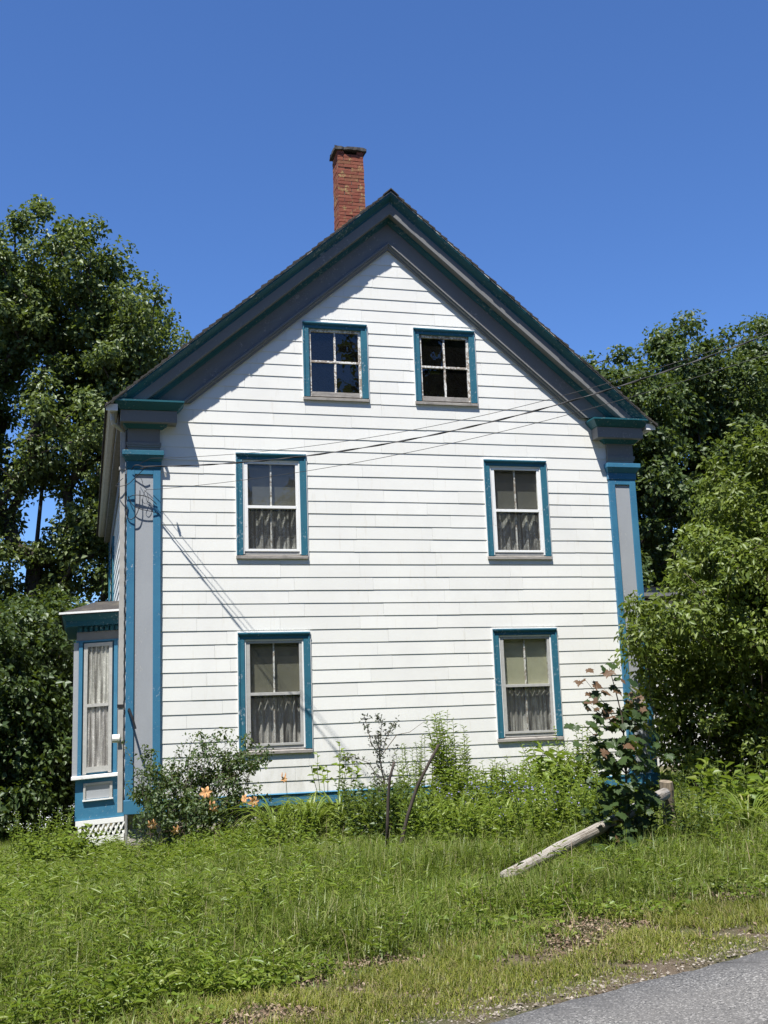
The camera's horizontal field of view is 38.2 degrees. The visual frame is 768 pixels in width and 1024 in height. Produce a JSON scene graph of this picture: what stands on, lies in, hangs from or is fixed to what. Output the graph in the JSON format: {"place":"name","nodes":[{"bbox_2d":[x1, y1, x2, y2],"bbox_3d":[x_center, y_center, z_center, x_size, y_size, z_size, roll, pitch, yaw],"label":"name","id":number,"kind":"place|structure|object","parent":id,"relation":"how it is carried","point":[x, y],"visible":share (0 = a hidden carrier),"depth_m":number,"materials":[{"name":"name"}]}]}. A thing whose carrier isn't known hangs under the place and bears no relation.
{"place":"outdoors","nodes":[
{"label":"outdoors","id":0,"kind":"place"},
{"bbox_2d":[5,805,74,857],"bbox_3d":[-5.002,4.664,16.142,1.006,0.796,0.997,-3,-11,4],"label":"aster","id":1,"kind":"object","parent":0,"point":[42,834],"visible":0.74,"depth_m":16.17,"materials":[{"name":"green plant"}]},
{"bbox_2d":[20,823,103,862],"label":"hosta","id":2,"kind":"object","parent":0,"point":[74,843],"visible":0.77,"depth_m":15.22,"materials":[{"name":"green plant"}]},
{"bbox_2d":[0,768,767,1023],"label":"grass","id":3,"kind":"structure","parent":0,"point":[691,871],"depth_m":8.55,"materials":[{"name":"green plant"}]},
{"bbox_2d":[0,761,767,1023],"bbox_3d":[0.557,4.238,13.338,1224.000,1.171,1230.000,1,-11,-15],"label":"ground","id":4,"kind":"structure","parent":0,"point":[672,968],"depth_m":6.58,"materials":[{"name":"plant"}]},
{"bbox_2d":[0,594,72,838],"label":"shrub","id":5,"kind":"object","parent":4,"relation":"on","point":[21,773],"visible":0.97,"depth_m":19.21,"materials":[{"name":"green plant"}]},
{"bbox_2d":[0,587,89,748],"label":"shrub","id":6,"kind":"object","parent":4,"relation":"on","point":[53,597],"visible":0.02,"depth_m":24.15,"materials":[{"name":"green plant"}]},
{"bbox_2d":[0,596,93,834],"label":"shrub","id":7,"kind":"object","parent":4,"relation":"on","point":[53,662],"visible":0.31,"depth_m":20.28,"materials":[{"name":"green plant"}]},
{"bbox_2d":[0,194,195,621],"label":"maple tree","id":8,"kind":"object","parent":4,"relation":"on","point":[103,349],"visible":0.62,"depth_m":27.90,"materials":[{"name":"green plant"}]},
{"bbox_2d":[147,819,156,850],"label":"daylily","id":9,"kind":"object","parent":4,"relation":"on","point":[151,825],"visible":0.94,"depth_m":14.04,"materials":[{"name":"orange plant"}]},
{"bbox_2d":[171,825,179,839],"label":"daylily","id":10,"kind":"object","parent":4,"relation":"on","point":[175,830],"visible":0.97,"depth_m":14.00,"materials":[{"name":"orange plant"}]},
{"bbox_2d":[121,727,276,847],"bbox_3d":[-2.394,3.689,14.745,1.993,1.624,1.380,1,-11,-15],"label":"rose bush","id":11,"kind":"object","parent":4,"relation":"on","point":[157,803],"visible":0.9,"depth_m":14.71,"materials":[{"name":"green plant"}]},
{"bbox_2d":[199,786,211,831],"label":"daylily","id":12,"kind":"object","parent":4,"relation":"on","point":[205,792],"visible":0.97,"depth_m":14.43,"materials":[{"name":"orange plant"}]},
{"bbox_2d":[209,800,218,833],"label":"daylily","id":13,"kind":"object","parent":4,"relation":"on","point":[214,808],"visible":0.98,"depth_m":14.32,"materials":[{"name":"orange plant"}]},
{"bbox_2d":[241,794,247,827],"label":"daylily","id":14,"kind":"object","parent":4,"relation":"on","point":[243,798],"visible":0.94,"depth_m":14.59,"materials":[{"name":"orange plant"}]},
{"bbox_2d":[247,795,258,827],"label":"daylily","id":15,"kind":"object","parent":4,"relation":"on","point":[254,800],"visible":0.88,"depth_m":14.57,"materials":[{"name":"orange plant"}]},
{"bbox_2d":[205,795,324,838],"bbox_3d":[-1.372,3.728,13.435,1.424,0.580,1.369,4,-12,-31],"label":"daylily clump","id":16,"kind":"object","parent":4,"relation":"on","point":[266,806],"visible":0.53,"depth_m":13.39,"materials":[{"name":"green plant"}]},
{"bbox_2d":[280,773,287,813],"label":"daylily","id":17,"kind":"object","parent":4,"relation":"on","point":[284,778],"visible":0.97,"depth_m":15.06,"materials":[{"name":"orange plant"}]},
{"bbox_2d":[255,799,319,849],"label":"catmint","id":18,"kind":"object","parent":4,"relation":"on","point":[299,822],"visible":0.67,"depth_m":12.36,"materials":[{"name":"green plant"}]},
{"bbox_2d":[266,793,335,814],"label":"daylily clump","id":19,"kind":"object","parent":4,"relation":"on","point":[311,800],"visible":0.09,"depth_m":15.20,"materials":[{"name":"green plant"}]},
{"bbox_2d":[259,791,347,836],"bbox_3d":[-0.863,3.686,13.438,1.510,0.567,1.450,1,-11,-15],"label":"daylily clump","id":20,"kind":"object","parent":4,"relation":"on","point":[321,818],"visible":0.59,"depth_m":13.30,"materials":[{"name":"green plant"}]},
{"bbox_2d":[288,789,367,832],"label":"daylily clump","id":21,"kind":"object","parent":4,"relation":"on","point":[329,803],"visible":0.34,"depth_m":13.79,"materials":[{"name":"green plant"}]},
{"bbox_2d":[307,741,363,822],"bbox_3d":[-0.627,3.682,14.986,0.752,1.165,0.758,1,-11,-15],"label":"mayapple","id":22,"kind":"object","parent":4,"relation":"on","point":[324,777],"visible":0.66,"depth_m":15.11,"materials":[{"name":"green plant"}]},
{"bbox_2d":[316,797,396,836],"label":"daylily clump","id":23,"kind":"object","parent":4,"relation":"on","point":[365,820],"visible":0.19,"depth_m":12.80,"materials":[{"name":"green plant"}]},
{"bbox_2d":[332,769,387,814],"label":"dogwood seedling","id":24,"kind":"object","parent":4,"relation":"on","point":[344,789],"visible":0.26,"depth_m":14.15,"materials":[{"name":"green plant"}]},
{"bbox_2d":[335,779,412,841],"bbox_3d":[-0.047,3.375,12.409,0.898,0.764,0.944,1,-11,-15],"label":"catmint","id":25,"kind":"object","parent":4,"relation":"on","point":[393,798],"visible":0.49,"depth_m":12.45,"materials":[{"name":"green plant"}]},
{"bbox_2d":[330,776,419,835],"bbox_3d":[-0.066,3.546,13.277,1.173,0.723,1.158,1,-11,-15],"label":"bee balm","id":26,"kind":"object","parent":4,"relation":"on","point":[399,784],"visible":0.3,"depth_m":13.16,"materials":[{"name":"green plant"}]},
{"bbox_2d":[338,713,422,801],"bbox_3d":[-0.017,3.168,13.504,1.143,1.445,0.293,1,-11,-15],"label":"bare shrub","id":27,"kind":"object","parent":4,"relation":"on","point":[378,742],"visible":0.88,"depth_m":13.52,"materials":[{"name":"brown plant"}]},
{"bbox_2d":[1,785,764,1001],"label":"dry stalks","id":28,"kind":"object","parent":4,"relation":"on","point":[369,891],"visible":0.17,"depth_m":8.34,"materials":[{"name":"beige plant"}]},
{"bbox_2d":[0,771,767,1023],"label":"weeds","id":29,"kind":"object","parent":4,"relation":"on","point":[207,847],"visible":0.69,"depth_m":8.41,"materials":[{"name":"green plant"}]},
{"bbox_2d":[1,840,767,1023],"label":"ground ivy","id":30,"kind":"object","parent":4,"relation":"on","point":[276,978],"visible":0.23,"depth_m":7.74,"materials":[{"name":"green plant"}]},
{"bbox_2d":[385,762,394,847],"bbox_3d":[0.062,2.998,11.339,0.146,0.872,0.038,1,-11,-15],"label":"stick","id":31,"kind":"object","parent":4,"relation":"on","point":[388,805],"visible":0.88,"depth_m":11.32,"materials":[{"name":"brown wood"}]},
{"bbox_2d":[36,873,766,1023],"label":"leaf litter","id":32,"kind":"object","parent":4,"relation":"on","point":[553,939],"visible":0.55,"depth_m":7.09,"materials":[{"name":"brown plant"}]},
{"bbox_2d":[368,781,437,841],"bbox_3d":[0.214,3.301,12.066,0.783,0.731,0.786,1,-11,-15],"label":"catmint","id":33,"kind":"object","parent":4,"relation":"on","point":[375,804],"visible":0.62,"depth_m":12.05,"materials":[{"name":"green plant"}]},
{"bbox_2d":[59,145,760,849],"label":"house","id":34,"kind":"structure","parent":4,"relation":"on","point":[481,587],"depth_m":17.11,"materials":[{"name":"white wood"}]},
{"bbox_2d":[59,601,124,845],"bbox_3d":[-4.640,3.347,17.732,1.064,3.646,2.728,1,-11,-15],"label":"bay window","id":35,"kind":"structure","parent":34,"relation":"in","point":[94,626],"depth_m":16.65,"materials":[{"name":"blue paint"}]},
{"bbox_2d":[116,465,158,519],"bbox_3d":[-3.570,-0.295,16.096,0.627,0.807,0.190,1,-11,-15],"label":"wire tangle","id":36,"kind":"object","parent":34,"relation":"attached to","point":[139,495],"visible":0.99,"depth_m":16.12,"materials":[{"name":"black rubber"}]},
{"bbox_2d":[235,452,308,558],"bbox_3d":[-1.716,-0.079,16.802,1.092,1.626,0.279,1,-11,-15],"label":"window","id":37,"kind":"structure","parent":34,"relation":"in","point":[288,491],"depth_m":16.80,"materials":[{"name":"teal paint"}]},
{"bbox_2d":[237,631,312,754],"bbox_3d":[-1.616,2.646,16.288,1.092,1.764,0.269,1,-11,-15],"label":"window","id":38,"kind":"structure","parent":34,"relation":"in","point":[274,663],"depth_m":16.30,"materials":[{"name":"teal paint"}]},
{"bbox_2d":[301,321,369,401],"bbox_3d":[-0.772,-2.349,17.450,1.058,1.285,0.175,1,-11,-15],"label":"window","id":39,"kind":"structure","parent":34,"relation":"in","point":[335,367],"depth_m":17.44,"materials":[{"name":"teal paint"}]},
{"bbox_2d":[412,327,478,406],"bbox_3d":[0.974,-2.325,17.919,1.058,1.285,0.175,1,-11,-15],"label":"window","id":40,"kind":"structure","parent":34,"relation":"in","point":[444,360],"depth_m":17.91,"materials":[{"name":"teal paint"}]},
{"bbox_2d":[140,334,767,468],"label":"service cable","id":41,"kind":"object","parent":34,"relation":"attached to","point":[467,426],"visible":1,"depth_m":14.37,"materials":[{"name":"black rubber"}]},
{"bbox_2d":[140,331,767,463],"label":"telephone wire","id":42,"kind":"object","parent":34,"relation":"attached to","point":[468,418],"visible":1,"depth_m":14.42,"materials":[{"name":"black rubber"}]},
{"bbox_2d":[147,354,766,489],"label":"wire","id":43,"kind":"object","parent":34,"relation":"attached to","point":[463,440],"visible":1,"depth_m":14.52,"materials":[{"name":"black rubber"}]},
{"bbox_2d":[482,459,552,559],"bbox_3d":[2.106,-0.026,17.826,1.092,1.626,0.276,1,-11,-15],"label":"window","id":44,"kind":"structure","parent":34,"relation":"in","point":[510,485],"depth_m":17.83,"materials":[{"name":"teal paint"}]},
{"bbox_2d":[491,627,563,741],"bbox_3d":[2.211,2.681,17.295,1.092,1.736,0.224,1,-11,-15],"label":"window","id":45,"kind":"structure","parent":34,"relation":"in","point":[522,657],"depth_m":17.32,"materials":[{"name":"teal paint"}]},
{"bbox_2d":[370,795,458,827],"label":"daylily clump","id":46,"kind":"object","parent":4,"relation":"on","point":[414,805],"visible":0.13,"depth_m":12.53,"materials":[{"name":"green plant"}]},
{"bbox_2d":[394,730,437,798],"bbox_3d":[0.433,3.503,14.692,0.646,1.201,0.562,-3,-11,4],"label":"goldenrod","id":47,"kind":"object","parent":4,"relation":"on","point":[420,769],"visible":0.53,"depth_m":14.69,"materials":[{"name":"green plant"}]},
{"bbox_2d":[400,744,439,849],"bbox_3d":[0.343,2.976,11.315,0.530,1.181,0.042,1,-11,-15],"label":"stick","id":48,"kind":"object","parent":4,"relation":"on","point":[416,789],"visible":0.77,"depth_m":11.31,"materials":[{"name":"brown wood"}]},
{"bbox_2d":[393,792,468,844],"bbox_3d":[0.539,3.277,11.631,0.841,0.654,0.858,1,-11,-15],"label":"catmint","id":49,"kind":"object","parent":4,"relation":"on","point":[420,824],"visible":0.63,"depth_m":11.67,"materials":[{"name":"green plant"}]},
{"bbox_2d":[404,783,461,818],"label":"daylily clump","id":50,"kind":"object","parent":4,"relation":"on","point":[426,797],"visible":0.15,"depth_m":13.72,"materials":[{"name":"green plant"}]},
{"bbox_2d":[399,764,486,816],"bbox_3d":[0.798,3.621,14.181,0.954,0.752,1.107,6,-13,-37],"label":"bee balm","id":51,"kind":"object","parent":4,"relation":"on","point":[459,785],"visible":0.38,"depth_m":14.02,"materials":[{"name":"green plant"}]},
{"bbox_2d":[422,710,474,802],"bbox_3d":[0.886,3.356,14.710,0.615,1.454,0.880,-7,-12,26],"label":"phlox","id":52,"kind":"object","parent":4,"relation":"on","point":[442,757],"visible":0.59,"depth_m":14.60,"materials":[{"name":"green plant"}]},
{"bbox_2d":[398,793,514,832],"bbox_3d":[0.734,3.360,12.187,1.139,0.516,1.177,6,-13,-36],"label":"daylily clump","id":53,"kind":"object","parent":4,"relation":"on","point":[448,808],"visible":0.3,"depth_m":12.12,"materials":[{"name":"green plant"}]},
{"bbox_2d":[433,777,499,832],"bbox_3d":[0.936,3.359,12.641,0.828,0.667,0.701,-5,-11,14],"label":"bellflower","id":54,"kind":"object","parent":4,"relation":"on","point":[466,794],"visible":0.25,"depth_m":12.77,"materials":[{"name":"green plant"}]},
{"bbox_2d":[432,791,508,851],"bbox_3d":[0.888,3.173,11.221,0.818,0.650,0.798,1,-11,-15],"label":"catmint","id":55,"kind":"object","parent":4,"relation":"on","point":[472,823],"visible":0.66,"depth_m":11.09,"materials":[{"name":"green plant"}]},
{"bbox_2d":[437,788,505,808],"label":"daylily clump","id":56,"kind":"object","parent":4,"relation":"on","point":[472,799],"visible":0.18,"depth_m":13.33,"materials":[{"name":"green plant"}]},
{"bbox_2d":[456,757,521,806],"bbox_3d":[1.464,3.848,15.588,1.068,0.753,1.222,1,-11,-15],"label":"bee balm","id":57,"kind":"object","parent":4,"relation":"on","point":[493,784],"visible":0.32,"depth_m":15.32,"materials":[{"name":"green plant"}]},
{"bbox_2d":[461,758,560,821],"bbox_3d":[1.525,3.418,13.475,1.276,0.808,1.239,1,-11,-15],"label":"bee balm","id":58,"kind":"object","parent":4,"relation":"on","point":[505,778],"visible":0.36,"depth_m":13.46,"materials":[{"name":"green plant"}]},
{"bbox_2d":[482,773,539,798],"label":"daylily clump","id":59,"kind":"object","parent":4,"relation":"on","point":[506,783],"visible":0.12,"depth_m":15.40,"materials":[{"name":"green plant"}]},
{"bbox_2d":[467,794,565,829],"bbox_3d":[1.291,3.300,12.015,1.216,0.511,1.249,6,-13,-38],"label":"daylily clump","id":60,"kind":"object","parent":4,"relation":"on","point":[509,806],"visible":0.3,"depth_m":11.93,"materials":[{"name":"green plant"}]},
{"bbox_2d":[491,778,571,845],"bbox_3d":[1.470,3.059,11.198,0.789,0.743,0.884,1,-11,-15],"label":"catmint","id":61,"kind":"object","parent":4,"relation":"on","point":[534,819],"visible":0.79,"depth_m":11.21,"materials":[{"name":"green plant"}]},
{"bbox_2d":[489,755,574,800],"bbox_3d":[2.107,3.744,15.283,1.150,0.789,1.275,8,-14,-42],"label":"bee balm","id":62,"kind":"object","parent":4,"relation":"on","point":[516,780],"visible":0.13,"depth_m":15.30,"materials":[{"name":"green plant"}]},
{"bbox_2d":[491,794,578,826],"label":"daylily clump","id":63,"kind":"object","parent":4,"relation":"on","point":[537,805],"visible":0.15,"depth_m":12.35,"materials":[{"name":"green plant"}]},
{"bbox_2d":[523,740,577,813],"bbox_3d":[2.175,3.492,14.353,0.753,1.081,0.797,1,-11,-15],"label":"peony","id":64,"kind":"object","parent":4,"relation":"on","point":[549,762],"visible":0.41,"depth_m":14.32,"materials":[{"name":"green plant"}]},
{"bbox_2d":[512,782,589,830],"bbox_3d":[1.785,3.183,11.767,0.835,0.664,0.695,1,-11,-15],"label":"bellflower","id":65,"kind":"object","parent":4,"relation":"on","point":[521,805],"visible":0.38,"depth_m":11.78,"materials":[{"name":"green plant"}]},
{"bbox_2d":[518,732,592,780],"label":"catmint","id":66,"kind":"object","parent":4,"relation":"on","point":[528,762],"visible":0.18,"depth_m":16.27,"materials":[{"name":"green plant"}]},
{"bbox_2d":[365,921,767,1023],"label":"gravel","id":67,"kind":"structure","parent":4,"relation":"on","point":[567,997],"depth_m":6.25,"materials":[{"name":"grey gravel"}]},
{"bbox_2d":[527,763,611,833],"bbox_3d":[1.920,3.057,11.603,0.961,0.833,0.688,1,-11,-15],"label":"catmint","id":68,"kind":"object","parent":4,"relation":"on","point":[579,798],"visible":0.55,"depth_m":11.48,"materials":[{"name":"green plant"}]},
{"bbox_2d":[525,760,621,823],"bbox_3d":[2.232,3.252,12.713,1.223,0.818,1.035,1,-11,-15],"label":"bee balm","id":69,"kind":"object","parent":4,"relation":"on","point":[578,780],"visible":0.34,"depth_m":12.77,"materials":[{"name":"green plant"}]},
{"bbox_2d":[550,786,602,822],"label":"daylily clump","id":70,"kind":"object","parent":4,"relation":"on","point":[583,800],"visible":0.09,"depth_m":12.97,"materials":[{"name":"green plant"}]},
{"bbox_2d":[553,723,602,797],"bbox_3d":[2.675,3.393,14.923,0.702,1.253,0.720,-12,-15,43],"label":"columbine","id":71,"kind":"object","parent":4,"relation":"on","point":[578,767],"visible":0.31,"depth_m":14.74,"materials":[{"name":"green plant"}]},
{"bbox_2d":[500,788,670,881],"bbox_3d":[1.946,2.994,10.389,2.506,0.634,0.125,7,-14,-41],"label":"log","id":72,"kind":"object","parent":4,"relation":"on","point":[589,833],"visible":0.62,"depth_m":10.15,"materials":[{"name":"beige wood"}]},
{"bbox_2d":[563,662,675,857],"bbox_3d":[2.295,2.405,10.497,1.204,1.982,0.791,1,-11,-15],"label":"maple sapling","id":73,"kind":"object","parent":4,"relation":"on","point":[619,797],"visible":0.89,"depth_m":10.52,"materials":[{"name":"green plant"}]},
{"bbox_2d":[579,786,659,851],"bbox_3d":[2.366,3.071,11.003,0.841,0.671,0.826,1,-11,-15],"label":"catmint","id":74,"kind":"object","parent":4,"relation":"on","point":[595,807],"visible":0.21,"depth_m":10.86,"materials":[{"name":"green plant"}]},
{"bbox_2d":[580,344,720,585],"bbox_3d":[6.705,1.035,32.315,7.402,12.129,5.118,1,-11,-15],"label":"broadleaf tree","id":75,"kind":"object","parent":4,"relation":"on","point":[659,491],"visible":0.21,"depth_m":31.94,"materials":[{"name":"green plant"}]},
{"bbox_2d":[659,780,675,829],"bbox_3d":[2.908,3.111,11.312,0.142,0.738,0.178,-5,-11,14],"label":"fence post","id":76,"kind":"object","parent":4,"relation":"on","point":[668,784],"visible":0.31,"depth_m":11.29,"materials":[{"name":"beige wood"}]},
{"bbox_2d":[608,422,767,784],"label":"lilac shrub","id":77,"kind":"object","parent":4,"relation":"on","point":[721,666],"visible":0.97,"depth_m":16.86,"materials":[{"name":"green plant"}]},
{"bbox_2d":[621,309,767,578],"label":"broadleaf tree","id":78,"kind":"object","parent":4,"relation":"on","point":[702,398],"visible":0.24,"depth_m":36.04,"materials":[{"name":"green plant"}]},
{"bbox_2d":[657,785,737,845],"bbox_3d":[3.001,3.014,10.818,0.741,0.672,0.745,1,-11,-15],"label":"catmint","id":79,"kind":"object","parent":4,"relation":"on","point":[699,813],"visible":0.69,"depth_m":10.68,"materials":[{"name":"green plant"}]},
{"bbox_2d":[674,792,731,823],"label":"daylily clump","id":80,"kind":"object","parent":4,"relation":"on","point":[693,804],"visible":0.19,"depth_m":12.21,"materials":[{"name":"green plant"}]},
{"bbox_2d":[656,753,767,814],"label":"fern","id":81,"kind":"object","parent":4,"relation":"on","point":[680,792],"visible":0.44,"depth_m":13.16,"materials":[{"name":"green plant"}]},
{"bbox_2d":[659,795,766,834],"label":"daylily clump","id":82,"kind":"object","parent":4,"relation":"on","point":[724,814],"visible":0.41,"depth_m":11.11,"materials":[{"name":"green plant"}]},
{"bbox_2d":[685,757,767,823],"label":"burdock","id":83,"kind":"object","parent":4,"relation":"on","point":[710,773],"visible":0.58,"depth_m":12.86,"materials":[{"name":"green plant"}]},
{"bbox_2d":[691,789,767,829],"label":"daylily clump","id":84,"kind":"object","parent":4,"relation":"on","point":[752,813],"visible":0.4,"depth_m":11.41,"materials":[{"name":"green plant"}]},
{"bbox_2d":[713,311,767,519],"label":"broadleaf tree","id":85,"kind":"object","parent":4,"relation":"on","point":[749,352],"visible":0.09,"depth_m":38.50,"materials":[{"name":"green plant"}]},
{"bbox_2d":[0,0,767,605],"label":"sky","id":86,"kind":"structure","parent":0,"point":[604,163],"materials":[{"name":"blue"}]},
{"bbox_2d":[488,950,767,1023],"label":"road","id":87,"kind":"structure","parent":0,"point":[734,991],"depth_m":5.78,"materials":[{"name":"grey asphalt"}]}
]}

